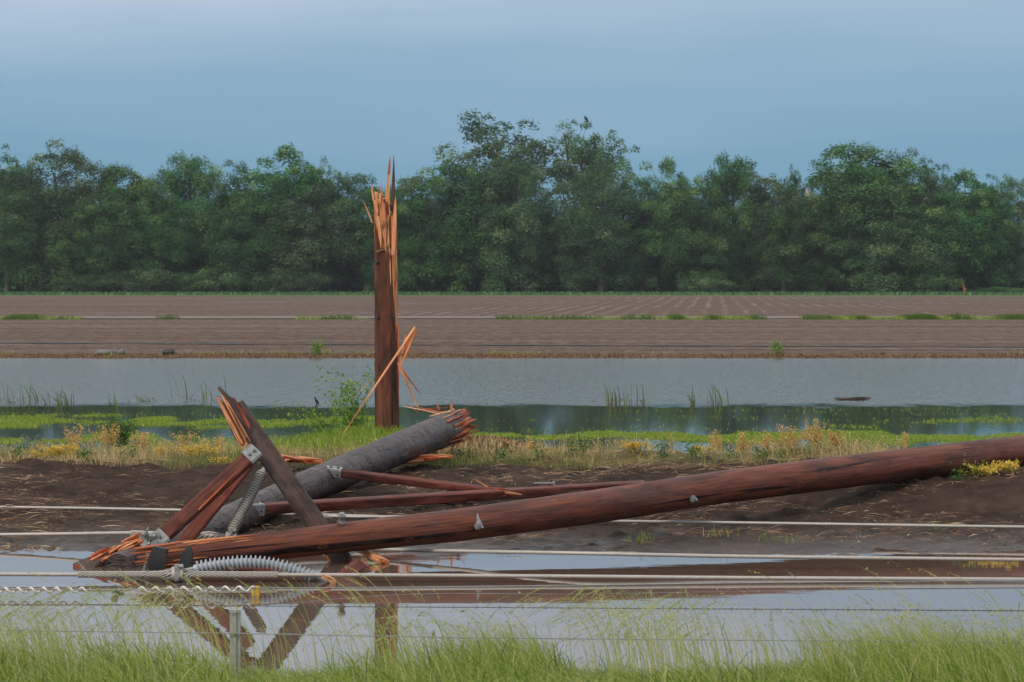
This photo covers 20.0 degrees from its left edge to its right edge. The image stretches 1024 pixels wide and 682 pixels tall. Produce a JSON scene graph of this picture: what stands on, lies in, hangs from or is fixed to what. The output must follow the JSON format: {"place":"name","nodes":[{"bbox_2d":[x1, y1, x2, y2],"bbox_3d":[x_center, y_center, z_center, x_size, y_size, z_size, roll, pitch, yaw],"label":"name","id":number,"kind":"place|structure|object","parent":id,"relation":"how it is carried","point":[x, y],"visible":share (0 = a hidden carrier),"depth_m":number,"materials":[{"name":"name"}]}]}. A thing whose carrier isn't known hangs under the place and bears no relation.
{"place":"outdoors","nodes":[
{"label":"outdoors","id":0,"kind":"place"},
{"bbox_2d":[0,431,942,470],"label":"dry grass","id":1,"kind":"structure","parent":0,"point":[564,449],"depth_m":35.35,"materials":[{"name":"plant"}]},
{"bbox_2d":[0,316,998,317],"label":"gravel lane","id":2,"kind":"structure","parent":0,"point":[374,316],"depth_m":204.03,"materials":[{"name":"gravel"}]},
{"bbox_2d":[0,294,1023,556],"bbox_3d":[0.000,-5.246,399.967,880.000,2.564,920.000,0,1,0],"label":"ground","id":3,"kind":"structure","parent":0,"point":[998,498],"depth_m":109.34,"materials":[{"name":"soil"}]},
{"bbox_2d":[0,143,37,291],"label":"broadleaf tree","id":4,"kind":"object","parent":3,"relation":"on","point":[10,168],"visible":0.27,"depth_m":504.38,"materials":[{"name":"green plant"}]},
{"bbox_2d":[0,165,66,292],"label":"broadleaf tree","id":5,"kind":"object","parent":3,"relation":"on","point":[29,235],"visible":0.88,"depth_m":496.71,"materials":[{"name":"green plant"}]},
{"bbox_2d":[16,441,78,458],"bbox_3d":[-5.539,1.327,35.077,0.769,0.230,0.520,1,1,36],"label":"wildflower","id":6,"kind":"object","parent":3,"relation":"on","point":[55,449],"visible":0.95,"depth_m":34.98,"materials":[{"name":"plant"}]},
{"bbox_2d":[0,137,143,291],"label":"broadleaf tree","id":7,"kind":"object","parent":3,"relation":"on","point":[79,191],"visible":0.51,"depth_m":499.54,"materials":[{"name":"green plant"}]},
{"bbox_2d":[61,426,98,451],"bbox_3d":[-5.388,1.210,36.050,0.333,0.333,0.494,-1,1,-40],"label":"seeding weed","id":8,"kind":"object","parent":3,"relation":"on","point":[74,438],"visible":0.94,"depth_m":36.00,"materials":[{"name":"plant"}]},
{"bbox_2d":[44,189,142,291],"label":"broadleaf tree","id":9,"kind":"object","parent":3,"relation":"on","point":[97,245],"visible":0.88,"depth_m":494.26,"materials":[{"name":"green plant"}]},
{"bbox_2d":[74,422,123,450],"bbox_3d":[-5.108,1.186,36.013,0.401,0.390,0.565,1,1,43],"label":"seeding weed","id":10,"kind":"object","parent":3,"relation":"on","point":[113,439],"visible":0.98,"depth_m":36.03,"materials":[{"name":"plant"}]},
{"bbox_2d":[94,349,116,354],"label":"driftwood","id":11,"kind":"object","parent":3,"relation":"on","point":[106,351],"visible":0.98,"depth_m":107.34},
{"bbox_2d":[73,533,144,566],"bbox_3d":[-3.398,1.867,25.297,0.893,0.387,0.237,-1,1,-41],"label":"crossarm","id":12,"kind":"object","parent":3,"relation":"on","point":[98,558],"visible":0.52,"depth_m":25.17,"materials":[{"name":"red wood"}]},
{"bbox_2d":[92,412,140,445],"bbox_3d":[-6.104,1.388,44.994,0.600,0.616,0.710,1,1,39],"label":"bush","id":13,"kind":"object","parent":3,"relation":"on","point":[122,433],"visible":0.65,"depth_m":44.99,"materials":[{"name":"green plant"}]},
{"bbox_2d":[80,161,170,292],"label":"broadleaf tree","id":14,"kind":"object","parent":3,"relation":"on","point":[139,188],"visible":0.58,"depth_m":497.22,"materials":[{"name":"green plant"}]},
{"bbox_2d":[127,430,149,452],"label":"seeding weed","id":15,"kind":"object","parent":3,"relation":"on","point":[143,438],"visible":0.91,"depth_m":35.83,"materials":[{"name":"plant"}]},
{"bbox_2d":[105,265,196,291],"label":"shrub","id":16,"kind":"object","parent":3,"relation":"on","point":[144,277],"visible":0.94,"depth_m":488.24,"materials":[{"name":"green plant"}]},
{"bbox_2d":[112,183,204,291],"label":"broadleaf tree","id":17,"kind":"object","parent":3,"relation":"on","point":[163,241],"visible":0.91,"depth_m":494.61,"materials":[{"name":"green plant"}]},
{"bbox_2d":[169,430,201,451],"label":"seeding weed","id":18,"kind":"object","parent":3,"relation":"on","point":[182,439],"visible":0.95,"depth_m":35.82,"materials":[{"name":"plant"}]},
{"bbox_2d":[148,149,226,291],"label":"broadleaf tree","id":19,"kind":"object","parent":3,"relation":"on","point":[195,179],"visible":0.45,"depth_m":501.74,"materials":[{"name":"green plant"}]},
{"bbox_2d":[175,442,232,458],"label":"wildflower","id":20,"kind":"object","parent":3,"relation":"on","point":[191,449],"visible":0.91,"depth_m":35.18,"materials":[{"name":"plant"}]},
{"bbox_2d":[160,267,251,291],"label":"shrub","id":21,"kind":"object","parent":3,"relation":"on","point":[207,284],"visible":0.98,"depth_m":489.29,"materials":[{"name":"green plant"}]},
{"bbox_2d":[201,157,269,292],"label":"broadleaf tree","id":22,"kind":"object","parent":3,"relation":"on","point":[233,181],"visible":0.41,"depth_m":502.52,"materials":[{"name":"green plant"}]},
{"bbox_2d":[195,191,298,292],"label":"broadleaf tree","id":23,"kind":"object","parent":3,"relation":"on","point":[231,259],"visible":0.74,"depth_m":493.94,"materials":[{"name":"green plant"}]},
{"bbox_2d":[210,142,331,291],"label":"broadleaf tree","id":24,"kind":"object","parent":3,"relation":"on","point":[281,189],"visible":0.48,"depth_m":499.08,"materials":[{"name":"green plant"}]},
{"bbox_2d":[216,386,352,561],"bbox_3d":[-1.977,1.271,25.667,1.274,1.739,0.247,0,1,7],"label":"crossarm","id":25,"kind":"object","parent":3,"relation":"on","point":[246,428],"visible":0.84,"depth_m":25.62,"materials":[{"name":"brown wood"}]},
{"bbox_2d":[140,444,261,553],"bbox_3d":[-2.703,1.397,25.317,1.137,0.988,0.174,0,1,-26],"label":"brace","id":26,"kind":"object","parent":25,"relation":"attached to","point":[209,494],"visible":0.92,"depth_m":25.30,"materials":[{"name":"red wood"}]},
{"bbox_2d":[175,466,253,541],"bbox_3d":[-2.675,1.472,26.077,0.143,0.843,0.921,1,1,43],"label":"brace","id":27,"kind":"object","parent":25,"relation":"attached to","point":[196,526],"visible":0.56,"depth_m":25.96,"materials":[{"name":"red wood"}]},
{"bbox_2d":[248,265,332,291],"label":"shrub","id":28,"kind":"object","parent":3,"relation":"on","point":[276,278],"visible":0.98,"depth_m":489.21,"materials":[{"name":"green plant"}]},
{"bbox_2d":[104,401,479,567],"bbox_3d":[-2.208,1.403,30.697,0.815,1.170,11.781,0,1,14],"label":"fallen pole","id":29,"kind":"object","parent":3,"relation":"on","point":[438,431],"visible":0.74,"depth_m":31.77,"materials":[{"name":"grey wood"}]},
{"bbox_2d":[327,465,521,495],"bbox_3d":[-0.930,1.467,30.492,2.079,0.312,0.154,0,1,5],"label":"brace","id":30,"kind":"object","parent":29,"relation":"attached to","point":[337,472],"visible":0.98,"depth_m":30.47,"materials":[{"name":"red wood"}]},
{"bbox_2d":[282,455,323,463],"bbox_3d":[-2.487,1.382,33.934,0.665,0.118,0.608,0,1,0],"label":"splinter pile","id":31,"kind":"object","parent":3,"relation":"on","point":[293,459],"visible":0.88,"depth_m":33.80,"materials":[{"name":"brown wood"}]},
{"bbox_2d":[266,401,351,433],"bbox_3d":[-2.937,1.144,41.971,1.237,0.550,0.532,0,1,0],"label":"bush","id":32,"kind":"object","parent":3,"relation":"on","point":[321,422],"visible":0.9,"depth_m":41.97,"materials":[{"name":"green plant"}]},
{"bbox_2d":[256,184,372,292],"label":"broadleaf tree","id":33,"kind":"object","parent":3,"relation":"on","point":[311,246],"visible":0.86,"depth_m":493.58,"materials":[{"name":"green plant"}]},
{"bbox_2d":[309,337,330,353],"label":"bush","id":34,"kind":"object","parent":3,"relation":"on","point":[317,348],"visible":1,"depth_m":107.46,"materials":[{"name":"green plant"}]},
{"bbox_2d":[304,155,350,289],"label":"broadleaf tree","id":35,"kind":"object","parent":3,"relation":"on","point":[325,182],"visible":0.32,"depth_m":506.60,"materials":[{"name":"green plant"}]},
{"bbox_2d":[314,363,374,429],"bbox_3d":[-2.363,0.855,42.465,0.954,1.072,0.848,-1,1,-35],"label":"bush","id":36,"kind":"object","parent":3,"relation":"on","point":[351,414],"visible":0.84,"depth_m":42.38,"materials":[{"name":"green plant"}]},
{"bbox_2d":[333,558,366,578],"bbox_3d":[-1.352,1.927,24.159,0.106,0.220,0.531,0,1,27],"label":"plank","id":37,"kind":"object","parent":3,"relation":"on","point":[358,565],"visible":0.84,"depth_m":24.21,"materials":[{"name":"red wood"}]},
{"bbox_2d":[317,171,383,291],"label":"broadleaf tree","id":38,"kind":"object","parent":3,"relation":"on","point":[343,203],"visible":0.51,"depth_m":497.03,"materials":[{"name":"green plant"}]},
{"bbox_2d":[344,157,420,432],"bbox_3d":[-2.008,-0.498,41.699,1.287,4.356,0.724,0,1,-28],"label":"broken pole","id":39,"kind":"object","parent":3,"relation":"on","point":[388,366],"visible":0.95,"depth_m":41.85,"materials":[{"name":"brown wood"}]},
{"bbox_2d":[347,183,426,291],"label":"broadleaf tree","id":40,"kind":"object","parent":3,"relation":"on","point":[405,277],"visible":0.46,"depth_m":494.61,"materials":[{"name":"green plant"}]},
{"bbox_2d":[221,423,558,451],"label":"mound grass","id":41,"kind":"structure","parent":3,"relation":"on","point":[357,434],"depth_m":40.97,"materials":[{"name":"plant"}]},
{"bbox_2d":[358,165,471,292],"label":"broadleaf tree","id":42,"kind":"object","parent":3,"relation":"on","point":[441,200],"visible":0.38,"depth_m":499.32,"materials":[{"name":"green plant"}]},
{"bbox_2d":[402,454,454,464],"bbox_3d":[-1.041,1.385,34.001,0.752,0.149,0.594,0,1,0],"label":"splinter pile","id":43,"kind":"object","parent":3,"relation":"on","point":[426,457],"visible":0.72,"depth_m":33.89,"materials":[{"name":"brown wood"}]},
{"bbox_2d":[253,480,643,515],"bbox_3d":[-0.609,1.595,30.065,5.568,0.171,0.273,-1,1,-44],"label":"brace","id":44,"kind":"object","parent":3,"relation":"on","point":[285,507],"visible":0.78,"depth_m":29.74,"materials":[{"name":"red wood"}]},
{"bbox_2d":[397,158,526,291],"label":"broadleaf tree","id":45,"kind":"object","parent":3,"relation":"on","point":[462,218],"visible":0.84,"depth_m":496.00,"materials":[{"name":"green plant"}]},
{"bbox_2d":[432,108,578,223],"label":"broadleaf tree","id":46,"kind":"object","parent":3,"relation":"on","point":[523,148],"visible":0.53,"depth_m":515.27,"materials":[{"name":"green plant"}]},
{"bbox_2d":[0,537,1023,681],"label":"puddle","id":47,"kind":"object","parent":3,"relation":"on","point":[1003,594],"visible":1,"depth_m":22.36,"materials":[{"name":"liquid"}]},
{"bbox_2d":[148,546,168,570],"bbox_3d":[-2.946,1.835,24.193,0.171,0.261,0.107,0,1,0],"label":"wood wedge","id":48,"kind":"object","parent":47,"relation":"on","point":[157,558],"visible":0.81,"depth_m":24.14,"materials":[{"name":"wood"}]},
{"bbox_2d":[179,546,192,567],"bbox_3d":[-2.721,1.829,24.193,0.126,0.248,0.083,0,1,0],"label":"wood wedge","id":49,"kind":"object","parent":47,"relation":"on","point":[186,559],"visible":0.7,"depth_m":24.16,"materials":[{"name":"wood"}]},
{"bbox_2d":[222,566,278,570],"bbox_3d":[-2.117,1.942,24.749,0.698,0.059,0.102,0,1,-19],"label":"plank","id":50,"kind":"object","parent":47,"relation":"on","point":[247,569],"visible":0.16,"depth_m":24.66,"materials":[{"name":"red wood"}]},
{"bbox_2d":[185,555,326,581],"bbox_3d":[-2.075,1.879,23.784,1.219,0.253,0.116,0,1,0],"label":"insulator","id":51,"kind":"object","parent":47,"relation":"on","point":[237,562],"visible":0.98,"depth_m":23.75,"materials":[{"name":"ceramic"}]},
{"bbox_2d":[357,550,389,563],"bbox_3d":[-1.235,1.873,25.529,0.124,0.176,0.611,-1,1,-31],"label":"plank","id":52,"kind":"object","parent":47,"relation":"on","point":[374,556],"visible":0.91,"depth_m":25.40,"materials":[{"name":"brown wood"}]},
{"bbox_2d":[0,564,1023,581],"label":"conductor","id":53,"kind":"object","parent":47,"relation":"on","point":[173,577],"visible":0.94,"depth_m":23.72,"materials":[{"name":"metal"}]},
{"bbox_2d":[0,580,1023,593],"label":"shield wire","id":54,"kind":"object","parent":47,"relation":"on","point":[139,588],"visible":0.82,"depth_m":23.00,"materials":[{"name":"metal"}]},
{"bbox_2d":[131,435,1023,570],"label":"fallen pole","id":55,"kind":"object","parent":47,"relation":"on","point":[601,505],"visible":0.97,"depth_m":27.06,"materials":[{"name":"red wood"}]},
{"bbox_2d":[139,527,160,570],"bbox_3d":[-3.115,1.772,24.527,0.187,0.332,0.991,0,1,0],"label":"line hardware","id":56,"kind":"object","parent":55,"relation":"attached to","point":[151,538],"visible":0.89,"depth_m":24.95,"materials":[{"name":"metal"}]},
{"bbox_2d":[0,447,1023,547],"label":"straw litter","id":57,"kind":"object","parent":3,"relation":"on","point":[558,473],"visible":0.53,"depth_m":29.95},
{"bbox_2d":[0,528,1023,561],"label":"conductor","id":58,"kind":"object","parent":3,"relation":"on","point":[212,534],"visible":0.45,"depth_m":24.88,"materials":[{"name":"metal"}]},
{"bbox_2d":[227,467,265,536],"bbox_3d":[-2.404,1.460,26.324,0.104,0.611,0.652,0,1,26],"label":"insulator","id":59,"kind":"object","parent":58,"relation":"attached to","point":[246,502],"visible":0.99,"depth_m":26.30,"materials":[{"name":"ceramic"}]},
{"bbox_2d":[0,602,1023,681],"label":"wire fence","id":60,"kind":"object","parent":3,"relation":"on","point":[236,621],"visible":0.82,"depth_m":15.48,"materials":[{"name":"metal"}]},
{"bbox_2d":[0,218,1023,292],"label":"woodland","id":61,"kind":"object","parent":3,"relation":"on","point":[551,286],"visible":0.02,"depth_m":514.29,"materials":[{"name":"green plant"}]},
{"bbox_2d":[0,506,1023,527],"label":"conductor","id":62,"kind":"object","parent":3,"relation":"on","point":[348,516],"visible":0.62,"depth_m":28.15,"materials":[{"name":"metal"}]},
{"bbox_2d":[0,352,1023,357],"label":"bank litter","id":63,"kind":"object","parent":3,"relation":"on","point":[596,356],"visible":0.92,"depth_m":106.63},
{"bbox_2d":[0,342,1023,346],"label":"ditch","id":64,"kind":"object","parent":3,"relation":"on","point":[524,344],"visible":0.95,"depth_m":122.26,"materials":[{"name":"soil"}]},
{"bbox_2d":[0,348,1023,356],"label":"bank grass","id":65,"kind":"structure","parent":3,"relation":"on","point":[219,352],"depth_m":107.89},
{"bbox_2d":[467,152,559,292],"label":"broadleaf tree","id":66,"kind":"object","parent":3,"relation":"on","point":[528,220],"visible":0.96,"depth_m":494.71,"materials":[{"name":"green plant"}]},
{"bbox_2d":[443,434,614,453],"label":"dry grass","id":67,"kind":"structure","parent":3,"relation":"on","point":[469,438],"depth_m":38.20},
{"bbox_2d":[507,182,611,292],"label":"broadleaf tree","id":68,"kind":"object","parent":3,"relation":"on","point":[556,253],"visible":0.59,"depth_m":499.03,"materials":[{"name":"green plant"}]},
{"bbox_2d":[543,119,653,291],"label":"broadleaf tree","id":69,"kind":"object","parent":3,"relation":"on","point":[581,157],"visible":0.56,"depth_m":515.53,"materials":[{"name":"green plant"}]},
{"bbox_2d":[551,158,656,291],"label":"broadleaf tree","id":70,"kind":"object","parent":3,"relation":"on","point":[598,222],"visible":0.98,"depth_m":495.78,"materials":[{"name":"green plant"}]},
{"bbox_2d":[614,439,658,453],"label":"wildflower","id":71,"kind":"object","parent":3,"relation":"on","point":[633,445],"visible":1,"depth_m":35.61,"materials":[{"name":"plant"}]},
{"bbox_2d":[589,174,698,292],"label":"broadleaf tree","id":72,"kind":"object","parent":3,"relation":"on","point":[643,262],"visible":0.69,"depth_m":498.45,"materials":[{"name":"green plant"}]},
{"bbox_2d":[629,155,700,291],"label":"broadleaf tree","id":73,"kind":"object","parent":3,"relation":"on","point":[680,184],"visible":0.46,"depth_m":502.35,"materials":[{"name":"green plant"}]},
{"bbox_2d":[663,175,748,291],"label":"broadleaf tree","id":74,"kind":"object","parent":3,"relation":"on","point":[702,239],"visible":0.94,"depth_m":496.56,"materials":[{"name":"green plant"}]},
{"bbox_2d":[675,275,737,291],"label":"shrub","id":75,"kind":"object","parent":3,"relation":"on","point":[704,284],"visible":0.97,"depth_m":490.70,"materials":[{"name":"green plant"}]},
{"bbox_2d":[707,429,723,453],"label":"seeding weed","id":76,"kind":"object","parent":3,"relation":"on","point":[717,441],"visible":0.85,"depth_m":36.22,"materials":[{"name":"plant"}]},
{"bbox_2d":[692,150,762,291],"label":"broadleaf tree","id":77,"kind":"object","parent":3,"relation":"on","point":[727,181],"visible":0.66,"depth_m":501.15,"materials":[{"name":"green plant"}]},
{"bbox_2d":[735,431,754,456],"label":"seeding weed","id":78,"kind":"object","parent":3,"relation":"on","point":[742,443],"visible":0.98,"depth_m":36.04,"materials":[{"name":"plant"}]},
{"bbox_2d":[746,432,780,457],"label":"seeding weed","id":79,"kind":"object","parent":3,"relation":"on","point":[767,441],"visible":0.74,"depth_m":36.02,"materials":[{"name":"plant"}]},
{"bbox_2d":[736,160,806,291],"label":"broadleaf tree","id":80,"kind":"object","parent":3,"relation":"on","point":[763,196],"visible":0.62,"depth_m":505.17,"materials":[{"name":"green plant"}]},
{"bbox_2d":[768,338,784,353],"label":"bush","id":81,"kind":"object","parent":3,"relation":"on","point":[778,349],"visible":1,"depth_m":107.51,"materials":[{"name":"green plant"}]},
{"bbox_2d":[764,422,805,457],"bbox_3d":[3.379,1.228,36.017,0.603,0.442,0.310,0,1,-16],"label":"seeding weed","id":82,"kind":"object","parent":3,"relation":"on","point":[790,442],"visible":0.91,"depth_m":36.00,"materials":[{"name":"plant"}]},
{"bbox_2d":[735,184,841,291],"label":"broadleaf tree","id":83,"kind":"object","parent":3,"relation":"on","point":[763,274],"visible":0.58,"depth_m":499.31,"materials":[{"name":"green plant"}]},
{"bbox_2d":[774,163,805,291],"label":"broadleaf tree","id":84,"kind":"object","parent":3,"relation":"on","point":[795,178],"visible":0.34,"depth_m":507.01,"materials":[{"name":"green plant"}]},
{"bbox_2d":[799,418,828,451],"bbox_3d":[3.741,1.161,35.993,0.407,0.423,0.298,0,1,-25],"label":"seeding weed","id":85,"kind":"object","parent":3,"relation":"on","point":[814,435],"visible":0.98,"depth_m":35.98,"materials":[{"name":"plant"}]},
{"bbox_2d":[758,179,878,291],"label":"broadleaf tree","id":86,"kind":"object","parent":3,"relation":"on","point":[824,269],"visible":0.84,"depth_m":493.75,"materials":[{"name":"green plant"}]},
{"bbox_2d":[827,428,846,451],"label":"seeding weed","id":87,"kind":"object","parent":3,"relation":"on","point":[834,437],"visible":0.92,"depth_m":35.90,"materials":[{"name":"plant"}]},
{"bbox_2d":[799,139,925,291],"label":"broadleaf tree","id":88,"kind":"object","parent":3,"relation":"on","point":[863,175],"visible":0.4,"depth_m":496.12,"materials":[{"name":"green plant"}]},
{"bbox_2d":[821,191,955,292],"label":"broadleaf tree","id":89,"kind":"object","parent":3,"relation":"on","point":[881,257],"visible":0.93,"depth_m":490.34,"materials":[{"name":"green plant"}]},
{"bbox_2d":[860,147,951,291],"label":"broadleaf tree","id":90,"kind":"object","parent":3,"relation":"on","point":[929,180],"visible":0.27,"depth_m":498.93,"materials":[{"name":"green plant"}]},
{"bbox_2d":[884,272,955,292],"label":"shrub","id":91,"kind":"object","parent":3,"relation":"on","point":[939,282],"visible":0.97,"depth_m":489.83,"materials":[{"name":"green plant"}]},
{"bbox_2d":[888,189,980,291],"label":"broadleaf tree","id":92,"kind":"object","parent":3,"relation":"on","point":[949,263],"visible":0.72,"depth_m":493.38,"materials":[{"name":"green plant"}]},
{"bbox_2d":[911,156,967,207],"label":"broadleaf tree","id":93,"kind":"object","parent":3,"relation":"on","point":[948,181],"visible":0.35,"depth_m":504.40,"materials":[{"name":"green plant"}]},
{"bbox_2d":[949,460,973,480],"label":"weed","id":94,"kind":"object","parent":3,"relation":"on","point":[959,474],"visible":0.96,"depth_m":30.62,"materials":[{"name":"green plant"}]},
{"bbox_2d":[928,167,1017,292],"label":"broadleaf tree","id":95,"kind":"object","parent":3,"relation":"on","point":[991,249],"visible":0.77,"depth_m":499.51,"materials":[{"name":"green plant"}]},
{"bbox_2d":[958,460,1003,477],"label":"wildflower","id":96,"kind":"object","parent":3,"relation":"on","point":[987,469],"visible":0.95,"depth_m":30.89,"materials":[{"name":"plant"}]},
{"bbox_2d":[966,173,1014,291],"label":"broadleaf tree","id":97,"kind":"object","parent":3,"relation":"on","point":[996,193],"visible":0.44,"depth_m":505.38,"materials":[{"name":"green plant"}]},
{"bbox_2d":[985,178,1023,291],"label":"broadleaf tree","id":98,"kind":"object","parent":3,"relation":"on","point":[1014,277],"visible":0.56,"depth_m":504.73,"materials":[{"name":"green plant"}]},
{"bbox_2d":[991,460,1019,474],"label":"wildflower","id":99,"kind":"object","parent":3,"relation":"on","point":[1009,465],"visible":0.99,"depth_m":31.04,"materials":[{"name":"plant"}]},
{"bbox_2d":[0,358,1023,453],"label":"pond","id":100,"kind":"structure","parent":0,"point":[499,393],"depth_m":68.48,"materials":[{"name":"grey liquid"}]},
{"bbox_2d":[33,388,73,404],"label":"reed clump","id":101,"kind":"object","parent":100,"relation":"on","point":[57,401],"visible":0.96,"depth_m":61.59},
{"bbox_2d":[0,613,1023,681],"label":"roadside grass","id":102,"kind":"structure","parent":0,"point":[992,663],"depth_m":14.46,"materials":[{"name":"plant"}]},
{"bbox_2d":[0,557,1023,681],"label":"seeding grass","id":103,"kind":"structure","parent":0,"point":[617,645],"depth_m":15.39,"materials":[{"name":"plant"}]},
{"bbox_2d":[0,406,1023,452],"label":"pond grass","id":104,"kind":"structure","parent":0,"point":[676,435],"depth_m":48.57,"materials":[{"name":"plant"}]},
{"bbox_2d":[0,291,1023,294],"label":"verge grass","id":105,"kind":"structure","parent":0,"point":[511,293],"depth_m":453.46,"materials":[{"name":"green grass"}]},
{"bbox_2d":[0,313,1023,319],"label":"lane grass","id":106,"kind":"structure","parent":0,"point":[20,316],"depth_m":193.83,"materials":[{"name":"plant"}]},
{"bbox_2d":[0,0,1023,291],"label":"sky","id":107,"kind":"structure","parent":0,"point":[359,85],"materials":[{"name":"blue"}]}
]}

